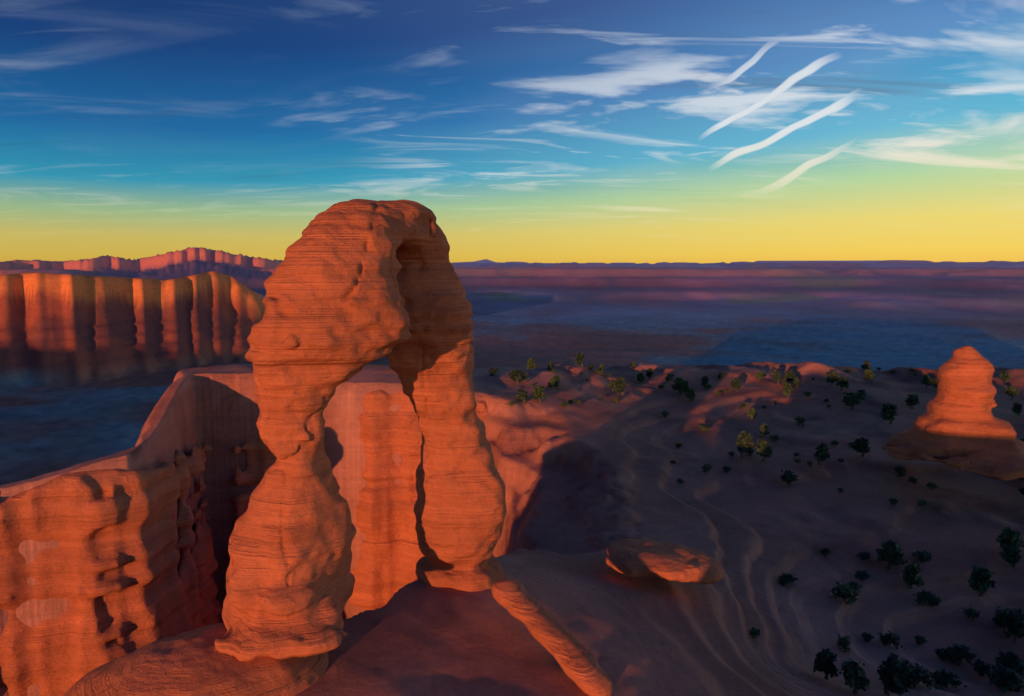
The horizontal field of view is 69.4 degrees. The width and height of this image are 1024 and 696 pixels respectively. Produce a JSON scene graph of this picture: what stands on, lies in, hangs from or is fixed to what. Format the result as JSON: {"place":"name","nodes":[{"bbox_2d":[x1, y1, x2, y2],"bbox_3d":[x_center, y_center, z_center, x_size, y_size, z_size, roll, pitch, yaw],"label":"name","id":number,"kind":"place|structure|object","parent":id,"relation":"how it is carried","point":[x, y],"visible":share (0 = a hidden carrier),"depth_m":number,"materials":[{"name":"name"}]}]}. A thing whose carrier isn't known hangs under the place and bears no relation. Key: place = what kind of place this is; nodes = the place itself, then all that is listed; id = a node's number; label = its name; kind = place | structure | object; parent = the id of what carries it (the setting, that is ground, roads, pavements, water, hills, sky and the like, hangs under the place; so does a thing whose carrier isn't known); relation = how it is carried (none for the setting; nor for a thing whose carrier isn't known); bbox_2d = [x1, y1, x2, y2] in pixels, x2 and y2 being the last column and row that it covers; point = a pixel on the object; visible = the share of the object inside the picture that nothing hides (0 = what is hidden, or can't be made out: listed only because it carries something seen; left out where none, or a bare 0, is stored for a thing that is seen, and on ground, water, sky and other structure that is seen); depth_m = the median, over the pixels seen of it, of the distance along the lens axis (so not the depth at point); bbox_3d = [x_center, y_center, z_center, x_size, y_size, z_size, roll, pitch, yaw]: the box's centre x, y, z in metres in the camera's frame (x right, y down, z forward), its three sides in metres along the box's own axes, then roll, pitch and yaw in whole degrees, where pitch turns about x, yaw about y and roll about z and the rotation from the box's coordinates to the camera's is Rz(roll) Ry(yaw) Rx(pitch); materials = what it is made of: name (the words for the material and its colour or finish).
{"place":"outdoors","nodes":[
{"label":"outdoors","id":0,"kind":"place"},
{"bbox_2d":[0,247,1023,695],"bbox_3d":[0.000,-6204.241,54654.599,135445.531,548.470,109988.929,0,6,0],"label":"desert ground","id":1,"kind":"structure","parent":0,"point":[108,361],"depth_m":80.87,"materials":[{"name":"stone"}]},
{"bbox_2d":[63,623,328,695],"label":"rock ledge","id":2,"kind":"object","parent":1,"relation":"on","point":[190,663],"visible":0.76,"depth_m":27.36,"materials":[{"name":"stone"}]},
{"bbox_2d":[0,364,487,695],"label":"cliff","id":3,"kind":"structure","parent":1,"relation":"on","point":[107,568],"depth_m":59.48,"materials":[{"name":"stone"}]},
{"bbox_2d":[214,199,506,661],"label":"natural rock arch","id":4,"kind":"structure","parent":1,"relation":"on","point":[353,287],"depth_m":29.51,"materials":[{"name":"stone"}]},
{"bbox_2d":[488,367,498,375],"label":"shrub","id":5,"kind":"object","parent":1,"relation":"on","point":[493,370],"visible":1,"depth_m":100.48,"materials":[{"name":"green plant"}]},
{"bbox_2d":[509,369,522,383],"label":"juniper","id":6,"kind":"object","parent":1,"relation":"on","point":[515,375],"visible":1,"depth_m":95.38,"materials":[{"name":"green plant"}]},
{"bbox_2d":[516,389,528,403],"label":"juniper","id":7,"kind":"object","parent":1,"relation":"on","point":[523,395],"visible":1,"depth_m":86.34,"materials":[{"name":"green plant"}]},
{"bbox_2d":[521,371,530,381],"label":"tree","id":8,"kind":"object","parent":1,"relation":"on","point":[524,374],"visible":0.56,"depth_m":96.61,"materials":[{"name":"green plant"}]},
{"bbox_2d":[527,358,535,370],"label":"juniper","id":9,"kind":"object","parent":1,"relation":"on","point":[531,364],"visible":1,"depth_m":107.86,"materials":[{"name":"green plant"}]},
{"bbox_2d":[532,385,546,401],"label":"juniper","id":10,"kind":"object","parent":1,"relation":"on","point":[538,392],"visible":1,"depth_m":87.47,"materials":[{"name":"green plant"}]},
{"bbox_2d":[547,361,553,370],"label":"juniper","id":11,"kind":"object","parent":1,"relation":"on","point":[550,364],"visible":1,"depth_m":105.30,"materials":[{"name":"green plant"}]},
{"bbox_2d":[491,578,612,695],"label":"rock ridge","id":12,"kind":"structure","parent":1,"relation":"on","point":[584,671],"depth_m":30.74,"materials":[{"name":"stone"}]},
{"bbox_2d":[550,375,560,389],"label":"juniper","id":13,"kind":"object","parent":1,"relation":"on","point":[555,380],"visible":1,"depth_m":94.04,"materials":[{"name":"green plant"}]},
{"bbox_2d":[560,401,567,406],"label":"shrub","id":14,"kind":"object","parent":1,"relation":"on","point":[564,404],"visible":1,"depth_m":87.72,"materials":[{"name":"green plant"}]},
{"bbox_2d":[574,353,584,367],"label":"juniper","id":15,"kind":"object","parent":1,"relation":"on","point":[579,359],"visible":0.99,"depth_m":107.59,"materials":[{"name":"green plant"}]},
{"bbox_2d":[598,363,604,371],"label":"juniper","id":16,"kind":"object","parent":1,"relation":"on","point":[601,366],"visible":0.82,"depth_m":109.36,"materials":[{"name":"green plant"}]},
{"bbox_2d":[607,379,615,390],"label":"juniper","id":17,"kind":"object","parent":1,"relation":"on","point":[611,382],"visible":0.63,"depth_m":101.88,"materials":[{"name":"green plant"}]},
{"bbox_2d":[613,378,625,395],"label":"juniper","id":18,"kind":"object","parent":1,"relation":"on","point":[619,385],"visible":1,"depth_m":98.45,"materials":[{"name":"green plant"}]},
{"bbox_2d":[636,372,644,383],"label":"juniper","id":19,"kind":"object","parent":1,"relation":"on","point":[640,376],"visible":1,"depth_m":110.47,"materials":[{"name":"green plant"}]},
{"bbox_2d":[645,367,653,378],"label":"juniper","id":20,"kind":"object","parent":1,"relation":"on","point":[649,372],"visible":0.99,"depth_m":113.85,"materials":[{"name":"green plant"}]},
{"bbox_2d":[660,411,668,418],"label":"shrub","id":21,"kind":"object","parent":1,"relation":"on","point":[665,413],"visible":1,"depth_m":92.76,"materials":[{"name":"green plant"}]},
{"bbox_2d":[606,538,723,583],"bbox_3d":[8.659,12.284,42.443,6.671,1.513,4.831,0,6,0],"label":"boulder","id":22,"kind":"object","parent":1,"relation":"on","point":[632,557],"visible":1,"depth_m":41.22,"materials":[{"name":"stone"}]},
{"bbox_2d":[674,441,682,447],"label":"shrub","id":23,"kind":"object","parent":1,"relation":"on","point":[678,444],"visible":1,"depth_m":80.66,"materials":[{"name":"green plant"}]},
{"bbox_2d":[671,377,689,393],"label":"juniper","id":24,"kind":"object","parent":1,"relation":"on","point":[677,381],"visible":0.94,"depth_m":103.89,"materials":[{"name":"green plant"}]},
{"bbox_2d":[678,379,687,395],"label":"juniper","id":25,"kind":"object","parent":1,"relation":"on","point":[682,389],"visible":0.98,"depth_m":103.33,"materials":[{"name":"green plant"}]},
{"bbox_2d":[679,379,687,392],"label":"juniper","id":26,"kind":"object","parent":1,"relation":"on","point":[685,387],"visible":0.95,"depth_m":103.09,"materials":[{"name":"green plant"}]},
{"bbox_2d":[683,388,695,401],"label":"juniper","id":27,"kind":"object","parent":1,"relation":"on","point":[690,394],"visible":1,"depth_m":100.89,"materials":[{"name":"green plant"}]},
{"bbox_2d":[701,375,707,387],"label":"juniper","id":28,"kind":"object","parent":1,"relation":"on","point":[704,378],"visible":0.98,"depth_m":108.51,"materials":[{"name":"green plant"}]},
{"bbox_2d":[699,423,711,431],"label":"shrub","id":29,"kind":"object","parent":1,"relation":"on","point":[704,427],"visible":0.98,"depth_m":88.40,"materials":[{"name":"green plant"}]},
{"bbox_2d":[702,464,712,472],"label":"shrub","id":30,"kind":"object","parent":1,"relation":"on","point":[706,468],"visible":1,"depth_m":71.39,"materials":[{"name":"green plant"}]},
{"bbox_2d":[704,383,711,389],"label":"shrub","id":31,"kind":"object","parent":1,"relation":"on","point":[707,386],"visible":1,"depth_m":107.66,"materials":[{"name":"green plant"}]},
{"bbox_2d":[718,373,724,379],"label":"shrub","id":32,"kind":"object","parent":1,"relation":"on","point":[720,376],"visible":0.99,"depth_m":115.29,"materials":[{"name":"green plant"}]},
{"bbox_2d":[723,466,731,472],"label":"shrub","id":33,"kind":"object","parent":1,"relation":"on","point":[726,468],"visible":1,"depth_m":71.55,"materials":[{"name":"green plant"}]},
{"bbox_2d":[730,377,741,390],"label":"juniper","id":34,"kind":"object","parent":1,"relation":"on","point":[735,384],"visible":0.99,"depth_m":109.22,"materials":[{"name":"green plant"}]},
{"bbox_2d":[736,431,757,457],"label":"juniper","id":35,"kind":"object","parent":1,"relation":"on","point":[744,444],"visible":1,"depth_m":76.30,"materials":[{"name":"green plant"}]},
{"bbox_2d":[745,408,756,419],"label":"juniper","id":36,"kind":"object","parent":1,"relation":"on","point":[751,413],"visible":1,"depth_m":94.84,"materials":[{"name":"green plant"}]},
{"bbox_2d":[748,626,759,638],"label":"shrub","id":37,"kind":"object","parent":1,"relation":"on","point":[754,631],"visible":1,"depth_m":39.56,"materials":[{"name":"green plant"}]},
{"bbox_2d":[755,370,764,381],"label":"juniper","id":38,"kind":"object","parent":1,"relation":"on","point":[759,375],"visible":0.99,"depth_m":117.19,"materials":[{"name":"green plant"}]},
{"bbox_2d":[754,439,772,460],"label":"juniper","id":39,"kind":"object","parent":1,"relation":"on","point":[764,449],"visible":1,"depth_m":74.65,"materials":[{"name":"green plant"}]},
{"bbox_2d":[759,423,769,436],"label":"juniper","id":40,"kind":"object","parent":1,"relation":"on","point":[763,430],"visible":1,"depth_m":84.54,"materials":[{"name":"green plant"}]},
{"bbox_2d":[769,435,779,440],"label":"shrub","id":41,"kind":"object","parent":1,"relation":"on","point":[774,438],"visible":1,"depth_m":83.58,"materials":[{"name":"green plant"}]},
{"bbox_2d":[772,370,781,384],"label":"juniper","id":42,"kind":"object","parent":1,"relation":"on","point":[776,375],"visible":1,"depth_m":114.72,"materials":[{"name":"green plant"}]},
{"bbox_2d":[777,573,797,586],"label":"shrub","id":43,"kind":"object","parent":1,"relation":"on","point":[787,578],"visible":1,"depth_m":48.99,"materials":[{"name":"green plant"}]},
{"bbox_2d":[782,382,793,398],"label":"juniper","id":44,"kind":"object","parent":1,"relation":"on","point":[787,389],"visible":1,"depth_m":107.55,"materials":[{"name":"green plant"}]},
{"bbox_2d":[780,470,797,486],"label":"juniper","id":45,"kind":"object","parent":1,"relation":"on","point":[788,477],"visible":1,"depth_m":68.65,"materials":[{"name":"green plant"}]},
{"bbox_2d":[782,369,798,382],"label":"juniper","id":46,"kind":"object","parent":1,"relation":"on","point":[788,376],"visible":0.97,"depth_m":116.53,"materials":[{"name":"green plant"}]},
{"bbox_2d":[792,377,800,387],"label":"juniper","id":47,"kind":"object","parent":1,"relation":"on","point":[796,382],"visible":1,"depth_m":115.12,"materials":[{"name":"green plant"}]},
{"bbox_2d":[794,415,805,425],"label":"shrub","id":48,"kind":"object","parent":1,"relation":"on","point":[800,419],"visible":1,"depth_m":92.00,"materials":[{"name":"green plant"}]},
{"bbox_2d":[815,443,830,464],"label":"juniper","id":49,"kind":"object","parent":1,"relation":"on","point":[822,453],"visible":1,"depth_m":74.37,"materials":[{"name":"green plant"}]},
{"bbox_2d":[820,547,830,555],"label":"shrub","id":50,"kind":"object","parent":1,"relation":"on","point":[824,551],"visible":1,"depth_m":53.81,"materials":[{"name":"green plant"}]},
{"bbox_2d":[813,648,838,679],"bbox_3d":[15.967,16.217,37.566,1.145,2.058,1.511,4,5,8],"label":"juniper","id":51,"kind":"object","parent":1,"relation":"on","point":[824,659],"visible":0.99,"depth_m":37.30,"materials":[{"name":"green plant"}]},
{"bbox_2d":[825,370,838,385],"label":"juniper","id":52,"kind":"object","parent":1,"relation":"on","point":[831,377],"visible":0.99,"depth_m":118.55,"materials":[{"name":"green plant"}]},
{"bbox_2d":[836,376,849,389],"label":"juniper","id":53,"kind":"object","parent":1,"relation":"on","point":[843,382],"visible":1,"depth_m":114.72,"materials":[{"name":"green plant"}]},
{"bbox_2d":[836,632,850,654],"bbox_3d":[18.699,16.724,41.766,0.924,1.025,1.312,7,12,31],"label":"shrub","id":54,"kind":"object","parent":1,"relation":"on","point":[843,642],"visible":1,"depth_m":41.53,"materials":[{"name":"green plant"}]},
{"bbox_2d":[829,581,860,604],"bbox_3d":[21.652,15.938,47.888,1.688,1.473,2.396,-4,4,-6],"label":"shrub","id":55,"kind":"object","parent":1,"relation":"on","point":[845,591],"visible":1,"depth_m":47.61,"materials":[{"name":"green plant"}]},
{"bbox_2d":[842,392,860,409],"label":"juniper","id":56,"kind":"object","parent":1,"relation":"on","point":[851,399],"visible":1,"depth_m":101.92,"materials":[{"name":"green plant"}]},
{"bbox_2d":[839,658,869,693],"bbox_3d":[16.628,16.154,35.887,1.412,2.123,1.540,1,6,6],"label":"juniper","id":57,"kind":"object","parent":1,"relation":"on","point":[855,676],"visible":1,"depth_m":35.45,"materials":[{"name":"green plant"}]},
{"bbox_2d":[848,581,862,591],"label":"shrub","id":58,"kind":"object","parent":1,"relation":"on","point":[856,585],"visible":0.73,"depth_m":49.18,"materials":[{"name":"green plant"}]},
{"bbox_2d":[852,437,870,456],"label":"juniper","id":59,"kind":"object","parent":1,"relation":"on","point":[861,445],"visible":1,"depth_m":76.97,"materials":[{"name":"green plant"}]},
{"bbox_2d":[856,389,866,400],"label":"juniper","id":60,"kind":"object","parent":1,"relation":"on","point":[862,394],"visible":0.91,"depth_m":107.44,"materials":[{"name":"green plant"}]},
{"bbox_2d":[854,570,870,581],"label":"shrub","id":61,"kind":"object","parent":1,"relation":"on","point":[861,575],"visible":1,"depth_m":50.66,"materials":[{"name":"green plant"}]},
{"bbox_2d":[856,551,870,559],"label":"shrub","id":62,"kind":"object","parent":1,"relation":"on","point":[863,555],"visible":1,"depth_m":53.23,"materials":[{"name":"green plant"}]},
{"bbox_2d":[861,360,871,369],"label":"juniper","id":63,"kind":"object","parent":1,"relation":"on","point":[866,365],"visible":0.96,"depth_m":133.49,"materials":[{"name":"green plant"}]},
{"bbox_2d":[861,632,873,641],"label":"shrub","id":64,"kind":"object","parent":1,"relation":"on","point":[867,636],"visible":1,"depth_m":43.67,"materials":[{"name":"green plant"}]},
{"bbox_2d":[863,369,874,382],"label":"juniper","id":65,"kind":"object","parent":1,"relation":"on","point":[868,375],"visible":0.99,"depth_m":120.18,"materials":[{"name":"green plant"}]},
{"bbox_2d":[877,666,885,684],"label":"shrub","id":66,"kind":"object","parent":1,"relation":"on","point":[881,677],"visible":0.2,"depth_m":37.78,"materials":[{"name":"green plant"}]},
{"bbox_2d":[879,402,897,423],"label":"juniper","id":67,"kind":"object","parent":1,"relation":"on","point":[888,412],"visible":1,"depth_m":90.28,"materials":[{"name":"green plant"}]},
{"bbox_2d":[878,631,905,649],"bbox_3d":[22.051,17.109,43.184,1.030,1.052,1.462,3,5,-28],"label":"shrub","id":68,"kind":"object","parent":1,"relation":"on","point":[890,638],"visible":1,"depth_m":43.11,"materials":[{"name":"green plant"}]},
{"bbox_2d":[876,539,908,569],"bbox_3d":[26.967,14.915,52.712,1.572,2.638,2.074,1,3,-30],"label":"juniper","id":69,"kind":"object","parent":1,"relation":"on","point":[890,553],"visible":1,"depth_m":52.45,"materials":[{"name":"green plant"}]},
{"bbox_2d":[889,498,898,504],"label":"shrub","id":70,"kind":"object","parent":1,"relation":"on","point":[893,501],"visible":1,"depth_m":64.00,"materials":[{"name":"green plant"}]},
{"bbox_2d":[880,653,915,695],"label":"juniper","id":71,"kind":"object","parent":1,"relation":"on","point":[898,681],"visible":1,"depth_m":35.46,"materials":[{"name":"green plant"}]},
{"bbox_2d":[894,464,907,475],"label":"shrub","id":72,"kind":"object","parent":1,"relation":"on","point":[901,470],"visible":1,"depth_m":72.06,"materials":[{"name":"green plant"}]},
{"bbox_2d":[904,394,919,408],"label":"juniper","id":73,"kind":"object","parent":1,"relation":"on","point":[912,400],"visible":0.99,"depth_m":99.28,"materials":[{"name":"green plant"}]},
{"bbox_2d":[902,561,924,588],"bbox_3d":[27.253,15.758,50.263,1.454,2.518,1.228,2,7,20],"label":"juniper","id":74,"kind":"object","parent":1,"relation":"on","point":[910,573],"visible":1,"depth_m":50.00,"materials":[{"name":"green plant"}]},
{"bbox_2d":[908,476,918,483],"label":"shrub","id":75,"kind":"object","parent":1,"relation":"on","point":[912,479],"visible":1,"depth_m":70.04,"materials":[{"name":"green plant"}]},
{"bbox_2d":[915,634,927,644],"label":"shrub","id":76,"kind":"object","parent":1,"relation":"on","point":[920,640],"visible":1,"depth_m":44.54,"materials":[{"name":"green plant"}]},
{"bbox_2d":[912,550,932,561],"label":"shrub","id":77,"kind":"object","parent":1,"relation":"on","point":[925,556],"visible":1,"depth_m":53.33,"materials":[{"name":"green plant"}]},
{"bbox_2d":[918,499,926,507],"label":"shrub","id":78,"kind":"object","parent":1,"relation":"on","point":[922,502],"visible":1,"depth_m":64.11,"materials":[{"name":"green plant"}]},
{"bbox_2d":[913,589,936,606],"bbox_3d":[27.048,16.479,48.359,1.619,1.256,1.140,10,11,27],"label":"shrub","id":79,"kind":"object","parent":1,"relation":"on","point":[924,597],"visible":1,"depth_m":48.28,"materials":[{"name":"green plant"}]},
{"bbox_2d":[907,663,943,690],"bbox_3d":[20.907,16.986,38.102,1.440,1.214,2.043,-1,10,-24],"label":"shrub","id":80,"kind":"object","parent":1,"relation":"on","point":[919,674],"visible":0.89,"depth_m":37.86,"materials":[{"name":"green plant"}]},
{"bbox_2d":[920,373,931,387],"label":"juniper","id":81,"kind":"object","parent":1,"relation":"on","point":[926,380],"visible":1,"depth_m":118.22,"materials":[{"name":"green plant"}]},
{"bbox_2d":[926,482,937,489],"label":"shrub","id":82,"kind":"object","parent":1,"relation":"on","point":[931,486],"visible":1,"depth_m":68.21,"materials":[{"name":"green plant"}]},
{"bbox_2d":[932,378,936,387],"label":"juniper","id":83,"kind":"object","parent":1,"relation":"on","point":[934,381],"visible":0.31,"depth_m":116.88,"materials":[{"name":"green plant"}]},
{"bbox_2d":[931,595,941,605],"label":"shrub","id":84,"kind":"object","parent":1,"relation":"on","point":[937,601],"visible":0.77,"depth_m":48.28,"materials":[{"name":"green plant"}]},
{"bbox_2d":[935,648,945,658],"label":"shrub","id":85,"kind":"object","parent":1,"relation":"on","point":[937,650],"visible":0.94,"depth_m":42.98,"materials":[{"name":"green plant"}]},
{"bbox_2d":[935,648,949,659],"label":"shrub","id":86,"kind":"object","parent":1,"relation":"on","point":[945,655],"visible":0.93,"depth_m":42.81,"materials":[{"name":"green plant"}]},
{"bbox_2d":[931,668,967,690],"bbox_3d":[22.798,17.533,38.796,1.916,1.168,1.350,6,11,31],"label":"shrub","id":87,"kind":"object","parent":1,"relation":"on","point":[944,678],"visible":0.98,"depth_m":38.70,"materials":[{"name":"green plant"}]},
{"bbox_2d":[881,346,1023,480],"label":"rock formation","id":88,"kind":"object","parent":1,"relation":"on","point":[957,425],"visible":1,"depth_m":65.20,"materials":[{"name":"stone"}]},
{"bbox_2d":[940,643,980,665],"bbox_3d":[25.746,17.743,42.437,2.092,1.368,1.474,1,4,26],"label":"shrub","id":89,"kind":"object","parent":1,"relation":"on","point":[956,652],"visible":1,"depth_m":42.39,"materials":[{"name":"green plant"}]},
{"bbox_2d":[962,607,979,620],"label":"shrub","id":90,"kind":"object","parent":1,"relation":"on","point":[970,612],"visible":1,"depth_m":47.61,"materials":[{"name":"green plant"}]},
{"bbox_2d":[970,658,989,676],"bbox_3d":[26.166,17.960,41.257,1.076,1.105,1.175,1,8,-2],"label":"shrub","id":91,"kind":"object","parent":1,"relation":"on","point":[981,667],"visible":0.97,"depth_m":41.08,"materials":[{"name":"green plant"}]},
{"bbox_2d":[967,565,995,596],"bbox_3d":[31.826,15.897,50.016,1.992,2.510,1.689,-6,9,-37],"label":"juniper","id":92,"kind":"object","parent":1,"relation":"on","point":[980,580],"visible":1,"depth_m":49.65,"materials":[{"name":"green plant"}]},
{"bbox_2d":[992,616,1001,627],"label":"shrub","id":93,"kind":"object","parent":1,"relation":"on","point":[995,618],"visible":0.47,"depth_m":46.88,"materials":[{"name":"green plant"}]},
{"bbox_2d":[994,606,1011,615],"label":"shrub","id":94,"kind":"object","parent":1,"relation":"on","point":[998,611],"visible":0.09,"depth_m":47.47,"materials":[{"name":"green plant"}]},
{"bbox_2d":[996,608,1010,632],"bbox_3d":[30.829,17.205,46.206,1.022,1.844,1.154,-2,7,-19],"label":"juniper","id":95,"kind":"object","parent":1,"relation":"on","point":[1002,615],"visible":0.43,"depth_m":46.12,"materials":[{"name":"green plant"}]},
{"bbox_2d":[986,664,1023,692],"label":"shrub","id":96,"kind":"object","parent":1,"relation":"on","point":[1004,679],"visible":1,"depth_m":38.51,"materials":[{"name":"green plant"}]},
{"bbox_2d":[998,370,1012,382],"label":"juniper","id":97,"kind":"object","parent":1,"relation":"on","point":[1005,376],"visible":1,"depth_m":123.41,"materials":[{"name":"green plant"}]},
{"bbox_2d":[992,649,1023,691],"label":"juniper","id":98,"kind":"object","parent":1,"relation":"on","point":[1011,660],"visible":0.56,"depth_m":39.62,"materials":[{"name":"green plant"}]},
{"bbox_2d":[996,527,1023,549],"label":"juniper","id":99,"kind":"object","parent":1,"relation":"on","point":[1009,536],"visible":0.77,"depth_m":54.33,"materials":[{"name":"green plant"}]},
{"bbox_2d":[998,545,1021,567],"bbox_3d":[35.877,15.101,53.290,1.329,2.080,1.567,-4,9,-29],"label":"juniper","id":100,"kind":"object","parent":1,"relation":"on","point":[1011,555],"visible":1,"depth_m":52.87,"materials":[{"name":"green plant"}]},
{"bbox_2d":[1005,386,1019,398],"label":"juniper","id":101,"kind":"object","parent":1,"relation":"on","point":[1010,391],"visible":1,"depth_m":110.31,"materials":[{"name":"green plant"}]},
{"bbox_2d":[1003,608,1023,642],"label":"juniper","id":102,"kind":"object","parent":1,"relation":"on","point":[1015,619],"visible":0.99,"depth_m":44.51,"materials":[{"name":"green plant"}]},
{"bbox_2d":[1011,402,1022,415],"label":"juniper","id":103,"kind":"object","parent":1,"relation":"on","point":[1017,408],"visible":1,"depth_m":94.63,"materials":[{"name":"green plant"}]},
{"bbox_2d":[0,0,1023,263],"label":"sky","id":104,"kind":"structure","parent":0,"point":[531,131],"materials":[{"name":"blue"}]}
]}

